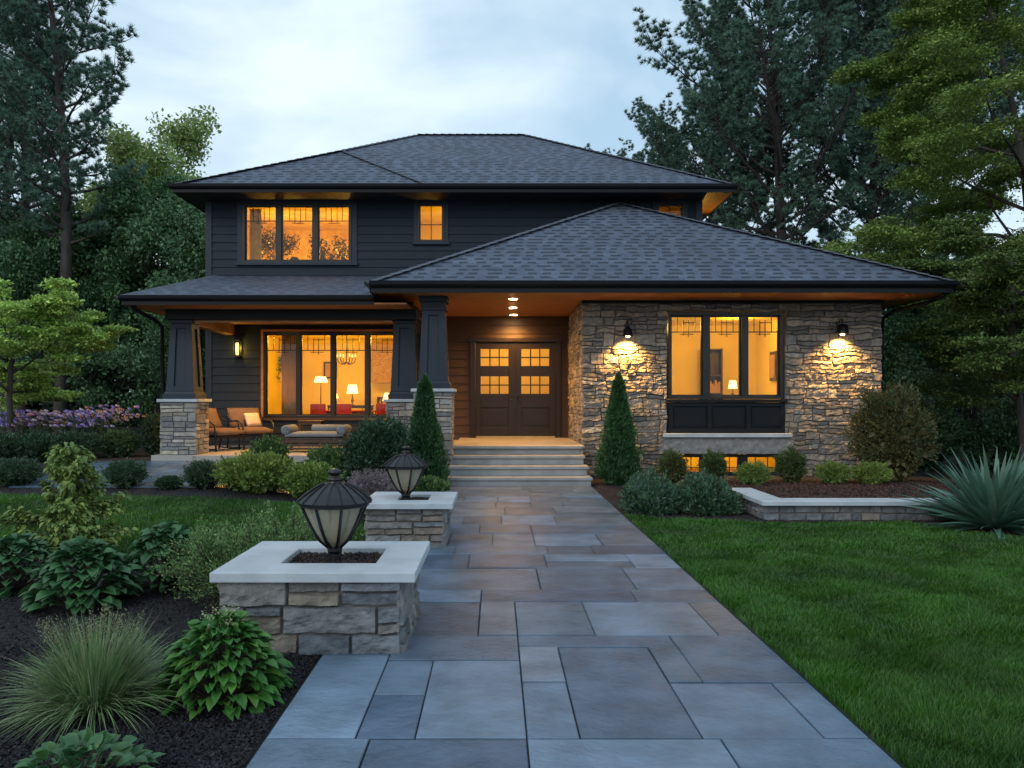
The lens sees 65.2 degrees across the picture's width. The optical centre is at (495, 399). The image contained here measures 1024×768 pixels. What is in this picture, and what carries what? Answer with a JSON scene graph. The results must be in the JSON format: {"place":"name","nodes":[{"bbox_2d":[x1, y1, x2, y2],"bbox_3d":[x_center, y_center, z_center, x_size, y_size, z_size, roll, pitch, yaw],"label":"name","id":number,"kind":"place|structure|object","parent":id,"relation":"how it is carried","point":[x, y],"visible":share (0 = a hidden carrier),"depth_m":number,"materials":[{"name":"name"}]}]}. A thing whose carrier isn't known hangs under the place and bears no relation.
{"place":"outdoors","nodes":[
{"label":"outdoors","id":0,"kind":"place"},
{"bbox_2d":[9,461,353,493],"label":"patio","id":1,"kind":"structure","parent":0,"point":[158,469],"depth_m":14.32,"materials":[{"name":"stone"}]},
{"bbox_2d":[0,492,365,561],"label":"lawn","id":2,"kind":"structure","parent":0,"point":[16,508],"depth_m":11.24,"materials":[{"name":"plant"}]},
{"bbox_2d":[342,464,396,519],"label":"heather","id":3,"kind":"object","parent":2,"relation":"on","point":[370,483],"visible":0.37,"depth_m":10.46,"materials":[{"name":"purple plant"}]},
{"bbox_2d":[26,404,992,767],"bbox_3d":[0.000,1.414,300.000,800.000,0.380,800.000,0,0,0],"label":"ground","id":4,"kind":"structure","parent":0,"point":[146,456],"depth_m":17.95,"materials":[{"name":"black soil"}]},
{"bbox_2d":[0,431,27,460],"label":"round shrub","id":5,"kind":"object","parent":4,"relation":"on","point":[5,439],"visible":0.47,"depth_m":15.71,"materials":[{"name":"green plant"}]},
{"bbox_2d":[0,0,47,435],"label":"pine tree","id":6,"kind":"object","parent":4,"relation":"on","point":[8,178],"visible":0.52,"depth_m":23.81,"materials":[{"name":"green plant"}]},
{"bbox_2d":[0,410,57,434],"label":"flower clump","id":7,"kind":"object","parent":4,"relation":"on","point":[28,420],"visible":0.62,"depth_m":17.45,"materials":[{"name":"purple plant"}]},
{"bbox_2d":[0,0,73,225],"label":"pine tree","id":8,"kind":"object","parent":4,"relation":"on","point":[4,168],"visible":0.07,"depth_m":28.79,"materials":[{"name":"green plant"}]},
{"bbox_2d":[0,210,89,430],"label":"deciduous tree","id":9,"kind":"object","parent":4,"relation":"on","point":[7,359],"visible":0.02,"depth_m":27.10,"materials":[{"name":"green plant"}]},
{"bbox_2d":[0,0,106,436],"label":"pine tree","id":10,"kind":"object","parent":4,"relation":"on","point":[23,206],"visible":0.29,"depth_m":25.75,"materials":[{"name":"green plant"}]},
{"bbox_2d":[18,409,99,434],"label":"flower clump","id":11,"kind":"object","parent":4,"relation":"on","point":[44,411],"visible":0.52,"depth_m":17.55,"materials":[{"name":"purple plant"}]},
{"bbox_2d":[0,276,138,434],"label":"maple tree","id":12,"kind":"object","parent":4,"relation":"on","point":[51,309],"visible":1,"depth_m":17.49,"materials":[{"name":"green plant"}]},
{"bbox_2d":[0,0,148,435],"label":"pine tree","id":13,"kind":"object","parent":4,"relation":"on","point":[61,123],"visible":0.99,"depth_m":23.80,"materials":[{"name":"green plant"}]},
{"bbox_2d":[0,199,155,433],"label":"deciduous tree","id":14,"kind":"object","parent":4,"relation":"on","point":[30,259],"visible":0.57,"depth_m":24.68,"materials":[{"name":"green plant"}]},
{"bbox_2d":[54,430,106,455],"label":"round shrub","id":15,"kind":"object","parent":4,"relation":"on","point":[91,441],"visible":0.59,"depth_m":16.46,"materials":[{"name":"green plant"}]},
{"bbox_2d":[46,409,121,454],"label":"flower clump","id":16,"kind":"object","parent":4,"relation":"on","point":[86,417],"visible":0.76,"depth_m":17.43,"materials":[{"name":"purple plant"}]},
{"bbox_2d":[30,212,155,431],"bbox_3d":[-15.160,-3.193,30.847,6.629,9.037,7.229,0,0,-7],"label":"deciduous tree","id":17,"kind":"object","parent":4,"relation":"on","point":[117,400],"visible":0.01,"depth_m":31.46,"materials":[{"name":"green plant"}]},
{"bbox_2d":[67,404,144,452],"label":"flower clump","id":18,"kind":"object","parent":4,"relation":"on","point":[112,417],"visible":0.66,"depth_m":17.90,"materials":[{"name":"purple plant"}]},
{"bbox_2d":[98,427,142,456],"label":"round shrub","id":19,"kind":"object","parent":4,"relation":"on","point":[120,443],"visible":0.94,"depth_m":17.01,"materials":[{"name":"green plant"}]},
{"bbox_2d":[39,104,221,421],"bbox_3d":[-14.225,-5.194,31.923,9.379,13.046,9.943,0,0,-40],"label":"deciduous tree","id":20,"kind":"object","parent":4,"relation":"on","point":[188,134],"visible":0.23,"depth_m":30.51,"materials":[{"name":"green plant"}]},
{"bbox_2d":[69,164,204,414],"bbox_3d":[-10.705,-3.193,26.729,7.229,9.037,6.629,0,0,21],"label":"deciduous tree","id":21,"kind":"object","parent":4,"relation":"on","point":[138,223],"visible":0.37,"depth_m":24.93,"materials":[{"name":"green plant"}]},
{"bbox_2d":[136,409,160,455],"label":"columnar boxwood","id":22,"kind":"object","parent":4,"relation":"on","point":[150,439],"visible":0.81,"depth_m":17.25,"materials":[{"name":"green plant"}]},
{"bbox_2d":[0,485,320,767],"bbox_3d":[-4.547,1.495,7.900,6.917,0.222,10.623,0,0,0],"label":"mulch","id":23,"kind":"object","parent":4,"relation":"on","point":[196,748],"visible":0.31,"depth_m":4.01,"materials":[{"name":"black soil"}]},
{"bbox_2d":[0,531,66,598],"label":"hosta","id":24,"kind":"object","parent":23,"relation":"on","point":[18,544],"visible":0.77,"depth_m":6.67,"materials":[{"name":"green plant"}]},
{"bbox_2d":[13,497,113,561],"bbox_3d":[-4.150,1.274,7.728,0.849,0.680,0.863,0,0,0],"label":"golden shrub","id":25,"kind":"object","parent":23,"relation":"on","point":[66,509],"visible":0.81,"depth_m":7.65,"materials":[{"name":"green plant"}]},
{"bbox_2d":[0,442,138,551],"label":"golden shrub","id":26,"kind":"object","parent":23,"relation":"on","point":[65,471],"visible":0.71,"depth_m":8.01,"materials":[{"name":"green plant"}]},
{"bbox_2d":[16,536,142,614],"bbox_3d":[-3.228,1.339,6.270,0.918,0.569,0.907,0,0,0],"label":"hosta","id":27,"kind":"object","parent":23,"relation":"on","point":[82,553],"visible":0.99,"depth_m":6.10,"materials":[{"name":"green plant"}]},
{"bbox_2d":[14,726,164,767],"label":"pachysandra","id":28,"kind":"object","parent":23,"relation":"on","point":[66,752],"visible":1,"depth_m":3.25,"materials":[{"name":"green plant"}]},
{"bbox_2d":[0,603,212,750],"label":"fountain grass","id":29,"kind":"object","parent":23,"relation":"on","point":[105,680],"depth_m":4.04,"materials":[{"name":"green plant"}]},
{"bbox_2d":[113,520,208,592],"bbox_3d":[-2.820,1.336,6.820,0.837,0.645,0.814,0,0,0],"label":"hosta","id":30,"kind":"object","parent":23,"relation":"on","point":[162,533],"visible":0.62,"depth_m":6.67,"materials":[{"name":"green plant"}]},
{"bbox_2d":[140,512,297,618],"bbox_3d":[-2.083,1.255,6.324,1.313,0.670,1.259,0,0,0],"label":"feathery shrub","id":31,"kind":"object","parent":23,"relation":"on","point":[208,551],"visible":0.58,"depth_m":6.19,"materials":[{"name":"green plant"}]},
{"bbox_2d":[143,602,295,720],"bbox_3d":[-1.465,1.370,4.285,0.746,0.573,0.724,0,0,0],"label":"hydrangea","id":32,"kind":"object","parent":23,"relation":"on","point":[229,675],"visible":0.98,"depth_m":4.15,"materials":[{"name":"green plant"}]},
{"bbox_2d":[202,500,363,591],"bbox_3d":[-1.756,1.204,6.682,1.340,0.759,1.418,0,0,0],"label":"feathery shrub","id":33,"kind":"object","parent":23,"relation":"on","point":[307,532],"visible":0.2,"depth_m":6.58,"materials":[{"name":"green plant"}]},
{"bbox_2d":[99,203,281,415],"bbox_3d":[-8.894,-2.399,24.585,5.436,7.410,5.928,0,0,-15],"label":"deciduous tree","id":34,"kind":"object","parent":4,"relation":"on","point":[191,223],"visible":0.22,"depth_m":23.25,"materials":[{"name":"green plant"}]},
{"bbox_2d":[0,462,397,502],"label":"garden bed","id":35,"kind":"object","parent":4,"relation":"on","point":[147,492],"visible":0.23,"depth_m":12.64,"materials":[{"name":"black soil"}]},
{"bbox_2d":[0,455,45,485],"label":"round shrub","id":36,"kind":"object","parent":35,"relation":"on","point":[14,471],"visible":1,"depth_m":13.05,"materials":[{"name":"green plant"}]},
{"bbox_2d":[5,430,74,461],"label":"round shrub","id":37,"kind":"object","parent":35,"relation":"on","point":[36,446],"visible":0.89,"depth_m":15.78,"materials":[{"name":"green plant"}]},
{"bbox_2d":[99,457,151,488],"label":"round shrub","id":38,"kind":"object","parent":35,"relation":"on","point":[126,473],"visible":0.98,"depth_m":12.85,"materials":[{"name":"green plant"}]},
{"bbox_2d":[151,475,184,489],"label":"round shrub","id":39,"kind":"object","parent":35,"relation":"on","point":[168,482],"visible":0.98,"depth_m":12.79,"materials":[{"name":"green plant"}]},
{"bbox_2d":[178,456,218,488],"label":"round shrub","id":40,"kind":"object","parent":35,"relation":"on","point":[196,474],"visible":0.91,"depth_m":12.77,"materials":[{"name":"green plant"}]},
{"bbox_2d":[207,446,296,493],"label":"round shrub","id":41,"kind":"object","parent":35,"relation":"on","point":[251,471],"visible":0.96,"depth_m":12.59,"materials":[{"name":"green plant"}]},
{"bbox_2d":[247,433,293,462],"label":"shrub","id":42,"kind":"object","parent":35,"relation":"on","point":[264,446],"visible":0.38,"depth_m":13.79,"materials":[{"name":"green plant"}]},
{"bbox_2d":[269,457,345,497],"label":"round shrub","id":43,"kind":"object","parent":35,"relation":"on","point":[300,478],"visible":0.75,"depth_m":12.55,"materials":[{"name":"green plant"}]},
{"bbox_2d":[300,441,350,481],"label":"round shrub","id":44,"kind":"object","parent":35,"relation":"on","point":[329,454],"visible":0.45,"depth_m":13.52,"materials":[{"name":"green plant"}]},
{"bbox_2d":[334,409,430,489],"bbox_3d":[-1.920,0.887,13.694,1.654,1.534,1.613,0,0,0],"label":"shrub","id":45,"kind":"object","parent":35,"relation":"on","point":[368,444],"visible":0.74,"depth_m":13.32,"materials":[{"name":"green plant"}]},
{"bbox_2d":[408,371,450,481],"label":"cypress","id":46,"kind":"object","parent":35,"relation":"on","point":[427,436],"visible":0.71,"depth_m":14.13,"materials":[{"name":"green plant"}]},
{"bbox_2d":[413,474,452,491],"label":"shrub","id":47,"kind":"object","parent":4,"relation":"on","point":[430,483],"visible":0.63,"depth_m":12.39,"materials":[{"name":"green plant"}]},
{"bbox_2d":[28,253,1023,426],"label":"woodland","id":48,"kind":"object","parent":4,"relation":"on","point":[37,407],"visible":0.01,"depth_m":36.96,"materials":[{"name":"green plant"}]},
{"bbox_2d":[114,133,960,486],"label":"house","id":49,"kind":"structure","parent":4,"relation":"on","point":[456,243],"depth_m":16.83,"materials":[{"name":"paint"}]},
{"bbox_2d":[208,407,244,451],"bbox_3d":[-6.142,0.637,17.522,0.936,0.939,0.840,0,0,28],"label":"armchair","id":50,"kind":"object","parent":49,"relation":"on","point":[216,429],"visible":0.7,"depth_m":17.55,"materials":[{"name":"brown fabric"}]},
{"bbox_2d":[225,407,274,449],"bbox_3d":[-5.649,0.637,18.338,0.840,0.939,0.936,0,0,-38],"label":"armchair","id":51,"kind":"object","parent":49,"relation":"on","point":[238,414],"visible":0.72,"depth_m":18.32,"materials":[{"name":"brown fabric"}]},
{"bbox_2d":[244,413,261,426],"bbox_3d":[-5.625,0.454,18.502,0.189,0.311,0.380,0,0,35],"label":"pillow","id":52,"kind":"object","parent":51,"relation":"on","point":[252,419],"visible":1,"depth_m":18.43,"materials":[{"name":"beige fabric"}]},
{"bbox_2d":[250,208,261,259],"bbox_3d":[-5.900,-3.800,19.650,0.300,1.800,0.082,0,0,0],"label":"curtain","id":53,"kind":"object","parent":49,"relation":"hanging from","point":[255,241],"visible":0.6,"depth_m":19.64,"materials":[{"name":"fabric"}]},
{"bbox_2d":[262,226,299,259],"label":"indoor tree","id":54,"kind":"object","parent":49,"relation":"on","point":[266,247],"visible":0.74,"depth_m":19.95,"materials":[{"name":"brown plant"}]},
{"bbox_2d":[282,336,295,413],"bbox_3d":[-5.050,-0.350,19.600,0.400,2.700,0.082,0,0,0],"label":"curtain","id":55,"kind":"object","parent":49,"relation":"hanging from","point":[289,383],"visible":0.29,"depth_m":19.59,"materials":[{"name":"beige fabric"}]},
{"bbox_2d":[235,201,357,265],"bbox_3d":[-4.790,-4.050,19.305,2.940,1.620,0.190,0,0,0],"label":"window","id":56,"kind":"structure","parent":49,"relation":"in","point":[242,206],"depth_m":19.26,"materials":[{"name":"black metal"}]},
{"bbox_2d":[281,424,351,449],"bbox_3d":[-3.835,0.816,17.150,1.370,0.568,0.740,0,0,0],"label":"daybed","id":57,"kind":"object","parent":49,"relation":"on","point":[319,433],"visible":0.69,"depth_m":16.81,"materials":[{"name":"grey fabric"}]},
{"bbox_2d":[310,404,325,413],"bbox_3d":[-4.552,0.600,20.840,0.440,1.000,0.460,0,0,12],"label":"armchair","id":58,"kind":"object","parent":49,"relation":"on","point":[317,408],"visible":0.22,"depth_m":20.61,"materials":[{"name":"red fabric"}]},
{"bbox_2d":[307,233,347,259],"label":"indoor tree","id":59,"kind":"object","parent":49,"relation":"on","point":[331,256],"visible":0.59,"depth_m":20.03,"materials":[{"name":"brown plant"}]},
{"bbox_2d":[261,329,393,419],"bbox_3d":[-3.925,-0.605,19.310,3.510,2.190,0.180,0,0,0],"label":"window","id":60,"kind":"structure","parent":49,"relation":"in","point":[299,333],"depth_m":19.26,"materials":[{"name":"black metal"}]},
{"bbox_2d":[371,339,392,382],"bbox_3d":[-2.685,-1.155,23.940,2.130,1.310,0.480,0,0,0],"label":"brick chimney breast","id":61,"kind":"object","parent":49,"relation":"attached to","point":[381,367],"visible":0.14,"depth_m":23.70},
{"bbox_2d":[412,201,449,244],"bbox_3d":[-1.565,-4.290,19.305,0.890,1.100,0.190,0,0,0],"label":"window","id":62,"kind":"structure","parent":49,"relation":"in","point":[417,204],"depth_m":19.26,"materials":[{"name":"black metal"}]},
{"bbox_2d":[475,343,515,435],"bbox_3d":[-0.004,-0.257,19.248,0.982,2.235,0.125,0,0,0],"label":"door","id":63,"kind":"structure","parent":49,"relation":"in","point":[495,414],"depth_m":19.26,"materials":[{"name":"brown wood"}]},
{"bbox_2d":[516,343,555,435],"bbox_3d":[0.956,-0.257,19.248,0.962,2.235,0.125,0,0,0],"label":"door","id":64,"kind":"structure","parent":49,"relation":"in","point":[535,413],"depth_m":19.26,"materials":[{"name":"brown wood"}]},
{"bbox_2d":[652,201,688,217],"bbox_3d":[4.200,-4.325,19.325,0.880,1.030,0.150,0,0,0],"label":"window","id":65,"kind":"structure","parent":49,"relation":"in","point":[683,205],"depth_m":19.26,"materials":[{"name":"black metal"}]},
{"bbox_2d":[710,348,722,394],"bbox_3d":[5.450,-0.225,20.230,0.500,2.150,0.260,0,0,0],"label":"bookcase","id":66,"kind":"object","parent":49,"relation":"on","point":[716,371],"visible":0.3,"depth_m":20.26,"materials":[{"name":"brown wood"}]},
{"bbox_2d":[667,312,782,398],"bbox_3d":[4.670,-0.900,16.350,2.340,1.760,0.200,0,0,0],"label":"window","id":67,"kind":"structure","parent":49,"relation":"in","point":[743,331],"depth_m":16.26,"materials":[{"name":"black metal"}]},
{"bbox_2d":[682,454,779,474],"bbox_3d":[4.650,1.320,16.375,2.260,0.420,0.150,0,0,0],"label":"window","id":68,"kind":"structure","parent":49,"relation":"in","point":[741,458],"depth_m":16.31,"materials":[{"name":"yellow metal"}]},
{"bbox_2d":[769,351,776,380],"bbox_3d":[6.582,-0.800,18.975,0.065,0.700,0.450,0,0,0],"label":"picture frame","id":69,"kind":"object","parent":49,"relation":"attached to","point":[773,366],"visible":0.8,"depth_m":18.91,"materials":[{"name":"brown wood"}]},
{"bbox_2d":[584,137,705,176],"bbox_3d":[7.188,-5.626,39.352,7.025,14.614,7.859,0,0,-16],"label":"pine tree","id":70,"kind":"object","parent":4,"relation":"on","point":[639,156],"visible":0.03,"depth_m":38.45,"materials":[{"name":"green plant"}]},
{"bbox_2d":[623,60,808,236],"bbox_3d":[9.363,-6.228,34.086,7.610,15.832,8.514,0,0,29],"label":"pine tree","id":71,"kind":"object","parent":4,"relation":"on","point":[676,155],"visible":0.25,"depth_m":32.57,"materials":[{"name":"green plant"}]},
{"bbox_2d":[632,0,918,247],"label":"pine tree","id":72,"kind":"object","parent":4,"relation":"on","point":[722,25],"visible":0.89,"depth_m":28.73,"materials":[{"name":"green plant"}]},
{"bbox_2d":[591,479,1023,536],"bbox_3d":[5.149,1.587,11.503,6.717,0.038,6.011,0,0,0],"label":"mulch","id":73,"kind":"object","parent":4,"relation":"on","point":[916,520],"visible":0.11,"depth_m":10.64,"materials":[{"name":"brown soil"}]},
{"bbox_2d":[591,370,645,484],"bbox_3d":[2.337,0.561,15.213,0.993,2.306,0.986,0,0,24],"label":"cypress","id":74,"kind":"object","parent":73,"relation":"on","point":[618,458],"visible":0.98,"depth_m":15.01,"materials":[{"name":"green plant"}]},
{"bbox_2d":[616,467,682,515],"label":"juniper","id":75,"kind":"object","parent":73,"relation":"on","point":[659,496],"visible":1,"depth_m":11.17,"materials":[{"name":"green plant"}]},
{"bbox_2d":[656,447,689,483],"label":"shrub","id":76,"kind":"object","parent":73,"relation":"on","point":[673,464],"visible":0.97,"depth_m":14.47,"materials":[{"name":"green plant"}]},
{"bbox_2d":[674,467,746,515],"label":"juniper","id":77,"kind":"object","parent":73,"relation":"on","point":[708,495],"visible":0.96,"depth_m":11.08,"materials":[{"name":"green plant"}]},
{"bbox_2d":[732,488,955,520],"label":"planter wall","id":78,"kind":"structure","parent":73,"relation":"on","point":[764,506],"depth_m":10.59,"materials":[{"name":"stone"}]},
{"bbox_2d":[718,476,964,497],"bbox_3d":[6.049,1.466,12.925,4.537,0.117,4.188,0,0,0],"label":"mulch","id":79,"kind":"object","parent":78,"relation":"in","point":[808,482],"visible":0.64,"depth_m":13.09,"materials":[{"name":"brown soil"}]},
{"bbox_2d":[696,448,729,478],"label":"round shrub","id":80,"kind":"object","parent":79,"relation":"on","point":[714,462],"visible":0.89,"depth_m":14.37,"materials":[{"name":"green plant"}]},
{"bbox_2d":[732,460,773,484],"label":"round shrub","id":81,"kind":"object","parent":79,"relation":"on","point":[753,473],"visible":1,"depth_m":13.85,"materials":[{"name":"green plant"}]},
{"bbox_2d":[772,443,809,482],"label":"dwarf conifer","id":82,"kind":"object","parent":79,"relation":"on","point":[790,463],"visible":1,"depth_m":14.36,"materials":[{"name":"green plant"}]},
{"bbox_2d":[813,458,857,483],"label":"round shrub","id":83,"kind":"object","parent":79,"relation":"on","point":[833,472],"visible":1,"depth_m":14.06,"materials":[{"name":"green plant"}]},
{"bbox_2d":[851,459,896,484],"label":"round shrub","id":84,"kind":"object","parent":79,"relation":"on","point":[866,472],"visible":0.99,"depth_m":13.94,"materials":[{"name":"green plant"}]},
{"bbox_2d":[841,375,946,481],"bbox_3d":[7.230,0.550,14.682,1.738,2.046,1.675,0,0,-21],"label":"shrub","id":85,"kind":"object","parent":79,"relation":"on","point":[892,427],"visible":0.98,"depth_m":14.34,"materials":[{"name":"green plant"}]},
{"bbox_2d":[894,445,1023,542],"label":"yucca","id":86,"kind":"object","parent":73,"relation":"on","point":[984,500],"visible":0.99,"depth_m":9.72,"materials":[{"name":"green plant"}]},
{"bbox_2d":[738,0,1023,255],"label":"pine tree","id":87,"kind":"object","parent":4,"relation":"on","point":[878,12],"visible":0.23,"depth_m":29.71,"materials":[{"name":"green plant"}]},
{"bbox_2d":[815,0,1023,355],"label":"maple tree","id":88,"kind":"object","parent":4,"relation":"on","point":[937,146],"visible":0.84,"depth_m":18.48,"materials":[{"name":"green plant"}]},
{"bbox_2d":[825,0,1023,404],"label":"pine tree","id":89,"kind":"object","parent":4,"relation":"on","point":[1002,110],"visible":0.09,"depth_m":31.48,"materials":[{"name":"green plant"}]},
{"bbox_2d":[882,244,1005,405],"bbox_3d":[12.682,-1.578,24.756,5.205,6.507,4.773,0,0,-13],"label":"deciduous tree","id":90,"kind":"object","parent":4,"relation":"on","point":[907,358],"visible":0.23,"depth_m":23.57,"materials":[{"name":"green plant"}]},
{"bbox_2d":[914,392,978,470],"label":"understorey shrub","id":91,"kind":"object","parent":4,"relation":"on","point":[951,427],"visible":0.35,"depth_m":17.63,"materials":[{"name":"green plant"}]},
{"bbox_2d":[888,246,1023,423],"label":"deciduous tree","id":92,"kind":"object","parent":4,"relation":"on","point":[979,409],"visible":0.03,"depth_m":26.20,"materials":[{"name":"green plant"}]},
{"bbox_2d":[892,209,1023,471],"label":"maple tree","id":93,"kind":"object","parent":4,"relation":"on","point":[979,298],"visible":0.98,"depth_m":15.86,"materials":[{"name":"green plant"}]},
{"bbox_2d":[952,408,1019,472],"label":"understorey shrub","id":94,"kind":"object","parent":4,"relation":"on","point":[992,433],"visible":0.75,"depth_m":17.26,"materials":[{"name":"green plant"}]},
{"bbox_2d":[970,396,1023,422],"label":"understorey shrub","id":95,"kind":"object","parent":4,"relation":"on","point":[1010,411],"visible":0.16,"depth_m":18.65,"materials":[{"name":"green plant"}]},
{"bbox_2d":[0,0,1023,391],"label":"sky","id":96,"kind":"structure","parent":0,"point":[283,80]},
{"bbox_2d":[245,486,901,767],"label":"path","id":97,"kind":"structure","parent":0,"point":[629,710],"depth_m":4.59,"materials":[{"name":"stone"}]},
{"bbox_2d":[209,541,429,654],"bbox_3d":[-1.137,1.335,5.510,1.275,0.530,1.120,0,0,0],"label":"stone planter","id":98,"kind":"object","parent":97,"relation":"on","point":[310,598],"visible":0.91,"depth_m":5.01,"materials":[{"name":"stone"}]},
{"bbox_2d":[296,469,371,562],"bbox_3d":[-1.108,0.809,5.500,0.519,0.672,0.519,0,0,0],"label":"garden lantern","id":99,"kind":"object","parent":98,"relation":"on","point":[333,508],"visible":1,"depth_m":5.38,"materials":[{"name":"black metal"}]},
{"bbox_2d":[364,492,457,547],"bbox_3d":[-0.955,1.350,9.050,0.990,0.500,1.100,0,0,0],"label":"stone planter","id":100,"kind":"object","parent":97,"relation":"on","point":[417,516],"visible":0.91,"depth_m":8.56,"materials":[{"name":"stone"}]},
{"bbox_2d":[383,446,428,499],"bbox_3d":[-1.020,0.854,9.050,0.519,0.672,0.519,0,0,0],"label":"garden lantern","id":101,"kind":"object","parent":100,"relation":"on","point":[405,468],"visible":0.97,"depth_m":8.93,"materials":[{"name":"black metal"}]},
{"bbox_2d":[623,512,1023,767],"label":"lawn","id":102,"kind":"structure","parent":0,"point":[837,707],"depth_m":5.76,"materials":[{"name":"plant"}]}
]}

